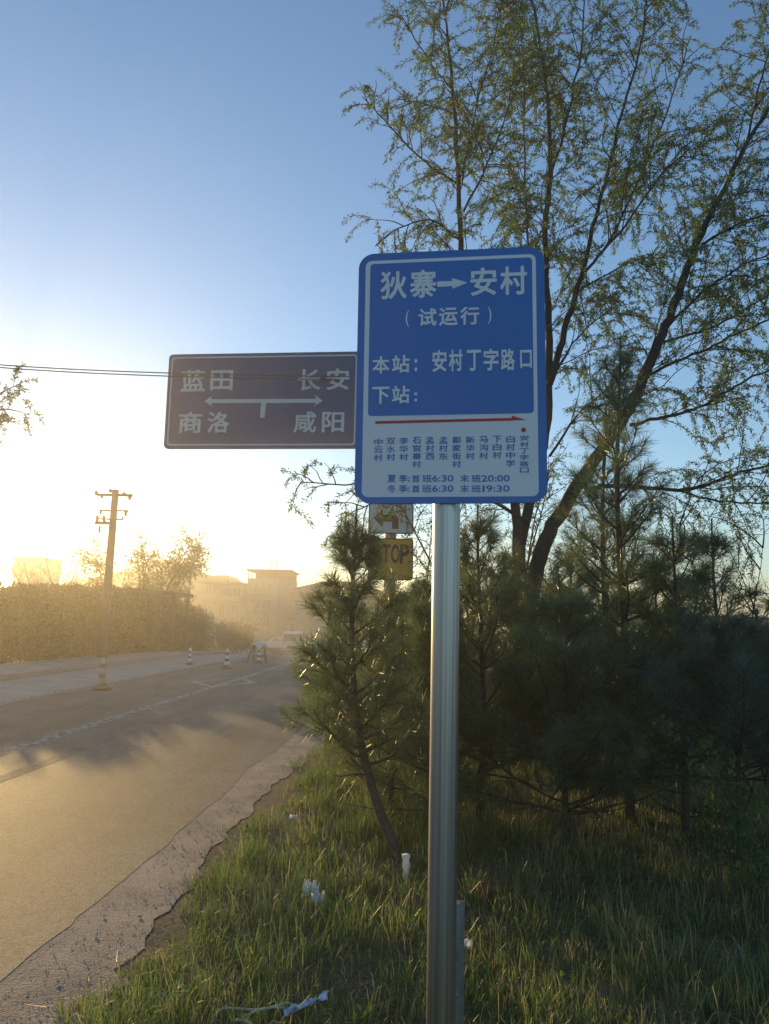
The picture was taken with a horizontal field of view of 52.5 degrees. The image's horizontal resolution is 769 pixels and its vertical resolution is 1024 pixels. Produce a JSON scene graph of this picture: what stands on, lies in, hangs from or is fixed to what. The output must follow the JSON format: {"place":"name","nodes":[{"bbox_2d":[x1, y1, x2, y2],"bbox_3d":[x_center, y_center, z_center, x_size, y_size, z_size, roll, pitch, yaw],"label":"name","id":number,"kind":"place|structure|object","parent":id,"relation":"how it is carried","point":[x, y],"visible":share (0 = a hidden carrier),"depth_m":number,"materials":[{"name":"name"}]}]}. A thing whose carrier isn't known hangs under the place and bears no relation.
{"place":"outdoors","nodes":[
{"label":"outdoors","id":0,"kind":"place"},
{"bbox_2d":[0,648,245,674],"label":"pavement","id":1,"kind":"structure","parent":0,"point":[8,668],"depth_m":24.14,"materials":[{"name":"grey concrete"}]},
{"bbox_2d":[0,646,271,704],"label":"parking strip","id":2,"kind":"object","parent":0,"point":[56,683],"visible":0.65,"depth_m":19.71,"materials":[{"name":"grey concrete"}]},
{"bbox_2d":[0,659,197,694],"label":"parking marking","id":3,"kind":"object","parent":2,"relation":"on","point":[80,678],"visible":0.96,"depth_m":19.05,"materials":[{"name":"paint"}]},
{"bbox_2d":[0,656,250,703],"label":"parking line","id":4,"kind":"object","parent":2,"relation":"on","point":[96,684],"visible":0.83,"depth_m":16.74,"materials":[{"name":"paint"}]},
{"bbox_2d":[186,648,192,664],"bbox_3d":[-6.546,4.848,26.245,0.242,0.550,0.238,1,-8,0],"label":"traffic post","id":5,"kind":"object","parent":2,"relation":"on","point":[189,657],"visible":1,"depth_m":26.20,"materials":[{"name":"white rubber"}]},
{"bbox_2d":[0,648,359,980],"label":"road","id":6,"kind":"structure","parent":0,"point":[82,832],"depth_m":7.68,"materials":[{"name":"grey asphalt"}]},
{"bbox_2d":[91,657,110,689],"bbox_3d":[-5.837,3.338,16.142,0.304,0.660,0.304,1,-8,0],"label":"traffic cone","id":7,"kind":"object","parent":6,"relation":"on","point":[101,683],"visible":1,"depth_m":16.07,"materials":[{"name":"plastic"}]},
{"bbox_2d":[0,654,299,755],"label":"line","id":8,"kind":"object","parent":6,"relation":"on","point":[46,738],"visible":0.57,"depth_m":11.77,"materials":[{"name":"paint"}]},
{"bbox_2d":[0,657,320,782],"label":"worn strip","id":9,"kind":"object","parent":6,"relation":"on","point":[39,764],"visible":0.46,"depth_m":10.17,"materials":[{"name":"grey asphalt"}]},
{"bbox_2d":[192,677,254,686],"bbox_3d":[-3.773,4.106,18.885,1.317,0.019,2.967,-2,-8,22],"label":"diamond marking","id":10,"kind":"object","parent":6,"relation":"on","point":[249,681],"visible":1,"depth_m":18.68,"materials":[{"name":"paint"}]},
{"bbox_2d":[221,648,231,668],"bbox_3d":[-4.871,4.534,24.154,0.285,0.620,0.285,1,-8,0],"label":"traffic cone","id":11,"kind":"object","parent":6,"relation":"on","point":[226,664],"visible":1,"depth_m":24.09,"materials":[{"name":"white plastic"}]},
{"bbox_2d":[246,643,267,662],"bbox_3d":[-4.693,5.222,28.934,0.758,0.740,0.753,1,-8,0],"label":"road barrier","id":12,"kind":"object","parent":6,"relation":"on","point":[263,645],"visible":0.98,"depth_m":28.94,"materials":[{"name":"metal"}]},
{"bbox_2d":[255,647,262,662],"bbox_3d":[-4.609,5.258,28.678,0.267,0.580,0.267,1,-8,0],"label":"traffic cone","id":13,"kind":"object","parent":6,"relation":"on","point":[258,658],"visible":0.99,"depth_m":28.61,"materials":[{"name":"orange plastic"}]},
{"bbox_2d":[255,636,281,649],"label":"parked car","id":14,"kind":"object","parent":6,"relation":"on","point":[273,642],"visible":0.39,"depth_m":83.89,"materials":[{"name":"white paint"}]},
{"bbox_2d":[278,631,306,654],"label":"minivan","id":15,"kind":"object","parent":6,"relation":"on","point":[287,641],"visible":0.63,"depth_m":58.91,"materials":[{"name":"silver metal"}]},
{"bbox_2d":[304,636,368,655],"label":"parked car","id":16,"kind":"object","parent":6,"relation":"on","point":[334,645],"visible":0.06,"depth_m":40.65,"materials":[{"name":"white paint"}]},
{"bbox_2d":[0,660,378,1023],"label":"road shoulder","id":17,"kind":"object","parent":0,"point":[134,886],"visible":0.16,"depth_m":4.12},
{"bbox_2d":[0,725,323,1023],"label":"gravel","id":18,"kind":"structure","parent":17,"relation":"on","point":[103,915],"depth_m":4.26,"materials":[{"name":"grey gravel"}]},
{"bbox_2d":[60,560,411,636],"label":"hills","id":19,"kind":"structure","parent":0,"point":[196,590],"depth_m":127.48,"materials":[{"name":"green plant"}]},
{"bbox_2d":[5,631,630,839],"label":"ground","id":20,"kind":"structure","parent":0,"point":[215,650],"depth_m":81.64,"materials":[{"name":"brown soil"}]},
{"bbox_2d":[0,361,43,445],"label":"willow tree","id":21,"kind":"object","parent":20,"relation":"on","point":[7,417],"visible":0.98,"depth_m":14.97,"materials":[{"name":"green plant"}]},
{"bbox_2d":[12,556,62,586],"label":"white building","id":22,"kind":"structure","parent":20,"relation":"on","point":[32,561],"depth_m":103.91,"materials":[{"name":"tile"}]},
{"bbox_2d":[12,565,21,575],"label":"window","id":23,"kind":"structure","parent":22,"relation":"in","point":[17,570],"depth_m":103.73,"materials":[{"name":"glass"}]},
{"bbox_2d":[29,566,38,575],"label":"window","id":24,"kind":"structure","parent":22,"relation":"in","point":[31,567],"depth_m":103.71,"materials":[{"name":"glass"}]},
{"bbox_2d":[0,580,86,663],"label":"hedge","id":25,"kind":"object","parent":20,"relation":"on","point":[37,623],"visible":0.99,"depth_m":24.93,"materials":[{"name":"green plant"}]},
{"bbox_2d":[0,538,127,586],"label":"bare shrub","id":26,"kind":"object","parent":20,"relation":"on","point":[47,573],"visible":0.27,"depth_m":43.74,"materials":[{"name":"brown plant"}]},
{"bbox_2d":[7,586,193,652],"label":"shed","id":27,"kind":"structure","parent":20,"relation":"on","point":[160,594],"depth_m":38.68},
{"bbox_2d":[61,581,157,657],"bbox_3d":[-12.044,4.788,34.101,3.062,3.457,11.400,2,-8,-2],"label":"hedge","id":28,"kind":"object","parent":20,"relation":"on","point":[121,640],"visible":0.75,"depth_m":31.77,"materials":[{"name":"green plant"}]},
{"bbox_2d":[94,489,134,657],"bbox_3d":[-9.829,2.313,27.913,1.561,6.352,0.340,1,-8,0],"label":"utility pole","id":29,"kind":"object","parent":20,"relation":"on","point":[105,613],"visible":1,"depth_m":27.88,"materials":[{"name":"concrete"}]},
{"bbox_2d":[0,650,246,680],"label":"kerb","id":30,"kind":"structure","parent":20,"relation":"on","point":[10,676],"depth_m":22.51,"materials":[{"name":"concrete"}]},
{"bbox_2d":[113,566,144,587],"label":"bare shrub","id":31,"kind":"object","parent":20,"relation":"on","point":[124,580],"visible":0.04,"depth_m":44.17,"materials":[{"name":"brown plant"}]},
{"bbox_2d":[66,523,212,633],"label":"young tree","id":32,"kind":"object","parent":20,"relation":"on","point":[195,556],"visible":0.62,"depth_m":40.78,"materials":[{"name":"green plant"}]},
{"bbox_2d":[133,597,215,651],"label":"hedge","id":33,"kind":"object","parent":20,"relation":"on","point":[199,624],"visible":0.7,"depth_m":47.88,"materials":[{"name":"green plant"}]},
{"bbox_2d":[187,572,193,593],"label":"utility pole","id":34,"kind":"object","parent":20,"relation":"on","point":[189,586],"visible":0.23,"depth_m":65.65,"materials":[{"name":"concrete"}]},
{"bbox_2d":[199,580,246,646],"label":"village house","id":35,"kind":"structure","parent":20,"relation":"on","point":[226,601],"depth_m":92.25,"materials":[{"name":"beige brick"}]},
{"bbox_2d":[204,604,211,613],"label":"window","id":36,"kind":"structure","parent":35,"relation":"in","point":[209,609],"depth_m":92.22,"materials":[{"name":"glass"}]},
{"bbox_2d":[204,585,212,594],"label":"window","id":37,"kind":"structure","parent":35,"relation":"in","point":[208,588],"depth_m":92.49,"materials":[{"name":"glass"}]},
{"bbox_2d":[217,603,225,617],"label":"window","id":38,"kind":"structure","parent":35,"relation":"in","point":[221,606],"depth_m":92.17,"materials":[{"name":"glass"}]},
{"bbox_2d":[222,587,232,595],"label":"window","id":39,"kind":"structure","parent":35,"relation":"in","point":[226,591],"depth_m":92.49,"materials":[{"name":"glass"}]},
{"bbox_2d":[231,604,239,614],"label":"window","id":40,"kind":"structure","parent":35,"relation":"in","point":[235,608],"depth_m":92.19,"materials":[{"name":"glass"}]},
{"bbox_2d":[234,587,240,595],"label":"window","id":41,"kind":"structure","parent":35,"relation":"in","point":[237,590],"depth_m":92.49,"materials":[{"name":"glass"}]},
{"bbox_2d":[211,616,259,652],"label":"bush","id":42,"kind":"object","parent":20,"relation":"on","point":[236,637],"visible":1,"depth_m":64.66,"materials":[{"name":"green plant"}]},
{"bbox_2d":[245,560,299,645],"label":"apartment house","id":43,"kind":"structure","parent":20,"relation":"on","point":[267,601],"depth_m":94.41,"materials":[{"name":"concrete"}]},
{"bbox_2d":[250,616,258,626],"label":"window","id":44,"kind":"structure","parent":43,"relation":"in","point":[254,619],"depth_m":94.01,"materials":[{"name":"glass"}]},
{"bbox_2d":[251,599,259,608],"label":"window","id":45,"kind":"structure","parent":43,"relation":"in","point":[255,603],"depth_m":94.26,"materials":[{"name":"glass"}]},
{"bbox_2d":[254,582,261,591],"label":"window","id":46,"kind":"structure","parent":43,"relation":"in","point":[257,585],"depth_m":94.56,"materials":[{"name":"glass"}]},
{"bbox_2d":[261,616,270,626],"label":"window","id":47,"kind":"structure","parent":43,"relation":"in","point":[265,622],"depth_m":94.01,"materials":[{"name":"glass"}]},
{"bbox_2d":[262,599,270,608],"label":"window","id":48,"kind":"structure","parent":43,"relation":"in","point":[266,603],"depth_m":94.28,"materials":[{"name":"glass"}]},
{"bbox_2d":[263,582,271,591],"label":"window","id":49,"kind":"structure","parent":43,"relation":"in","point":[267,587],"depth_m":94.54,"materials":[{"name":"glass"}]},
{"bbox_2d":[287,592,294,630],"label":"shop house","id":50,"kind":"structure","parent":20,"relation":"on","point":[290,624],"depth_m":93.17,"materials":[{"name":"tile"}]},
{"bbox_2d":[289,603,294,615],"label":"window","id":51,"kind":"structure","parent":50,"relation":"in","point":[291,605],"depth_m":93.21,"materials":[{"name":"glass"}]},
{"bbox_2d":[290,623,293,630],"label":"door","id":52,"kind":"structure","parent":50,"relation":"in","point":[292,624],"depth_m":92.92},
{"bbox_2d":[287,581,382,644],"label":"hip roof house","id":53,"kind":"structure","parent":20,"relation":"on","point":[303,624],"depth_m":79.25,"materials":[{"name":"tile"}]},
{"bbox_2d":[303,596,315,609],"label":"window","id":54,"kind":"structure","parent":53,"relation":"in","point":[305,596],"depth_m":79.41,"materials":[{"name":"glass"}]},
{"bbox_2d":[691,616,768,649],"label":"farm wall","id":55,"kind":"structure","parent":20,"relation":"on","point":[754,617],"depth_m":54.33,"materials":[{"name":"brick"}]},
{"bbox_2d":[0,0,768,632],"label":"sky","id":56,"kind":"structure","parent":0,"point":[177,176],"materials":[{"name":"blue"}]},
{"bbox_2d":[28,662,768,1023],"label":"verge","id":57,"kind":"structure","parent":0,"point":[267,799],"depth_m":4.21,"materials":[{"name":"green plant"}]},
{"bbox_2d":[209,1002,291,1023],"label":"cord","id":58,"kind":"object","parent":57,"relation":"on","point":[271,1007],"visible":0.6,"depth_m":3.04,"materials":[{"name":"beige plastic"}]},
{"bbox_2d":[164,351,413,652],"bbox_3d":[-1.586,0.366,12.419,4.096,6.154,0.480,1,-8,0],"label":"road direction sign","id":59,"kind":"object","parent":57,"relation":"on","point":[218,413],"visible":0.89,"depth_m":12.63,"materials":[{"name":"metal"}]},
{"bbox_2d":[0,367,338,379],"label":"power line","id":60,"kind":"object","parent":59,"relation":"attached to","point":[166,375],"visible":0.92,"depth_m":11.97,"materials":[{"name":"grey metal"}]},
{"bbox_2d":[0,364,339,376],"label":"power line","id":61,"kind":"object","parent":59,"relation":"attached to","point":[167,372],"visible":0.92,"depth_m":11.99,"materials":[{"name":"grey metal"}]},
{"bbox_2d":[282,990,328,1017],"bbox_3d":[-0.308,1.905,3.029,0.186,0.079,0.042,3,-8,-14],"label":"wrapper","id":62,"kind":"object","parent":57,"relation":"on","point":[312,1001],"visible":1,"depth_m":3.02,"materials":[{"name":"white plastic"}]},
{"bbox_2d":[301,878,318,899],"bbox_3d":[-0.406,2.073,4.292,0.099,0.096,0.089,1,-8,0],"label":"tissue","id":63,"kind":"object","parent":57,"relation":"on","point":[315,888],"visible":0.75,"depth_m":4.28,"materials":[{"name":"white paper"}]},
{"bbox_2d":[311,890,325,904],"bbox_3d":[-0.353,2.070,4.187,0.078,0.078,0.078,1,-8,0],"label":"tissue","id":64,"kind":"object","parent":57,"relation":"on","point":[316,898],"visible":0.72,"depth_m":4.17,"materials":[{"name":"white paper"}]},
{"bbox_2d":[273,587,407,773],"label":"pine tree","id":65,"kind":"object","parent":57,"relation":"on","point":[284,713],"visible":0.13,"depth_m":7.92,"materials":[{"name":"green plant"}]},
{"bbox_2d":[281,501,429,860],"bbox_3d":[-0.114,1.154,5.343,1.299,2.571,1.237,1,-8,0],"label":"pine tree","id":66,"kind":"object","parent":57,"relation":"on","point":[345,544],"visible":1,"depth_m":5.28,"materials":[{"name":"green plant"}]},
{"bbox_2d":[321,567,468,804],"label":"pine tree","id":67,"kind":"object","parent":57,"relation":"on","point":[400,629],"visible":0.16,"depth_m":6.66,"materials":[{"name":"green plant"}]},
{"bbox_2d":[402,853,410,878],"bbox_3d":[0.132,2.180,4.798,0.056,0.140,0.057,1,-8,0],"label":"plastic cup","id":68,"kind":"object","parent":57,"relation":"on","point":[406,858],"visible":0.91,"depth_m":4.78,"materials":[{"name":"white plastic"}]},
{"bbox_2d":[325,578,520,833],"bbox_3d":[0.353,1.507,5.891,1.283,2.022,1.342,8,-10,-39],"label":"pine tree","id":69,"kind":"object","parent":57,"relation":"on","point":[424,626],"visible":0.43,"depth_m":5.81,"materials":[{"name":"green plant"}]},
{"bbox_2d":[349,565,514,747],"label":"pine tree","id":70,"kind":"object","parent":57,"relation":"on","point":[418,590],"visible":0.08,"depth_m":8.48,"materials":[{"name":"green plant"}]},
{"bbox_2d":[397,576,488,675],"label":"pine tree","id":71,"kind":"object","parent":57,"relation":"on","point":[415,616],"visible":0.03,"depth_m":13.90,"materials":[{"name":"green plant"}]},
{"bbox_2d":[383,567,505,693],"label":"pine tree","id":72,"kind":"object","parent":57,"relation":"on","point":[472,616],"depth_m":11.20,"materials":[{"name":"green plant"}]},
{"bbox_2d":[355,247,546,1023],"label":"bus stop sign","id":73,"kind":"object","parent":57,"relation":"on","point":[451,390],"visible":1,"depth_m":2.46,"materials":[{"name":"metal"}]},
{"bbox_2d":[464,938,471,948],"bbox_3d":[0.383,2.029,3.664,0.059,0.044,0.063,1,-8,0],"label":"plastic scrap","id":74,"kind":"object","parent":57,"relation":"on","point":[468,944],"visible":0.64,"depth_m":3.67,"materials":[{"name":"white plastic"}]},
{"bbox_2d":[342,504,608,821],"bbox_3d":[0.699,1.234,6.386,1.883,2.713,2.137,9,-11,-44],"label":"pine tree","id":75,"kind":"object","parent":57,"relation":"on","point":[501,590],"visible":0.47,"depth_m":6.20,"materials":[{"name":"green plant"}]},
{"bbox_2d":[375,437,625,706],"bbox_3d":[1.451,1.069,11.576,3.424,4.494,3.401,7,-9,-35],"label":"young tree","id":76,"kind":"object","parent":57,"relation":"on","point":[552,469],"visible":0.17,"depth_m":11.60,"materials":[{"name":"green plant"}]},
{"bbox_2d":[280,0,768,765],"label":"willow tree","id":77,"kind":"object","parent":57,"relation":"on","point":[526,84],"visible":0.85,"depth_m":9.60,"materials":[{"name":"green plant"}]},
{"bbox_2d":[463,534,605,772],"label":"pine tree","id":78,"kind":"object","parent":57,"relation":"on","point":[523,566],"visible":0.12,"depth_m":8.49,"materials":[{"name":"green plant"}]},
{"bbox_2d":[490,542,641,759],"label":"pine tree","id":79,"kind":"object","parent":57,"relation":"on","point":[556,552],"visible":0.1,"depth_m":9.11,"materials":[{"name":"green plant"}]},
{"bbox_2d":[423,563,711,865],"bbox_3d":[1.366,1.424,5.585,1.906,2.149,2.137,-5,-10,37],"label":"pine tree","id":80,"kind":"object","parent":57,"relation":"on","point":[578,658],"visible":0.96,"depth_m":5.39,"materials":[{"name":"green plant"}]},
{"bbox_2d":[530,400,689,799],"bbox_3d":[2.145,0.819,7.351,1.592,3.860,1.557,5,-9,-28],"label":"pine tree","id":81,"kind":"object","parent":57,"relation":"on","point":[591,467],"visible":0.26,"depth_m":7.42,"materials":[{"name":"green plant"}]},
{"bbox_2d":[489,330,739,821],"bbox_3d":[2.026,0.513,6.646,2.073,4.270,1.747,5,-9,-26],"label":"pine tree","id":82,"kind":"object","parent":57,"relation":"on","point":[619,530],"visible":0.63,"depth_m":6.60,"materials":[{"name":"green plant"}]},
{"bbox_2d":[501,467,746,710],"bbox_3d":[3.735,1.475,13.005,4.269,4.180,3.802,-4,-9,33],"label":"young tree","id":83,"kind":"object","parent":57,"relation":"on","point":[674,518],"visible":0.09,"depth_m":12.17,"materials":[{"name":"green plant"}]},
{"bbox_2d":[575,550,705,750],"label":"pine tree","id":84,"kind":"object","parent":57,"relation":"on","point":[663,722],"visible":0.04,"depth_m":9.36,"materials":[{"name":"green plant"}]},
{"bbox_2d":[534,591,768,871],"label":"pine tree","id":85,"kind":"object","parent":57,"relation":"on","point":[750,673],"visible":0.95,"depth_m":5.00,"materials":[{"name":"green plant"}]},
{"bbox_2d":[567,507,768,835],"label":"pine tree","id":86,"kind":"object","parent":57,"relation":"on","point":[701,576],"visible":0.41,"depth_m":6.08,"materials":[{"name":"green plant"}]},
{"bbox_2d":[571,478,768,793],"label":"bare shrub","id":87,"kind":"object","parent":57,"relation":"on","point":[732,583],"visible":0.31,"depth_m":7.12,"materials":[{"name":"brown plant"}]},
{"bbox_2d":[663,723,749,916],"bbox_3d":[1.871,1.762,4.437,0.496,1.052,0.448,1,-8,0],"label":"weed","id":88,"kind":"object","parent":57,"relation":"on","point":[708,834],"visible":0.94,"depth_m":4.41,"materials":[{"name":"green plant"}]},
{"bbox_2d":[647,513,768,802],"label":"pine tree","id":89,"kind":"object","parent":57,"relation":"on","point":[715,541],"visible":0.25,"depth_m":7.19,"materials":[{"name":"green plant"}]},
{"bbox_2d":[686,619,768,774],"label":"pine tree","id":90,"kind":"object","parent":57,"relation":"on","point":[751,758],"visible":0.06,"depth_m":6.63,"materials":[{"name":"green plant"}]},
{"bbox_2d":[687,761,768,911],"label":"weed","id":91,"kind":"object","parent":57,"relation":"on","point":[750,869],"visible":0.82,"depth_m":4.28,"materials":[{"name":"green plant"}]},
{"bbox_2d":[462,882,501,902],"bbox_3d":[0.564,2.179,4.468,0.235,0.055,0.105,-4,-1,-12],"label":"broken brick","id":92,"kind":"object","parent":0,"point":[489,895],"visible":0.52,"depth_m":4.44,"materials":[{"name":"brown brick"}]}
]}

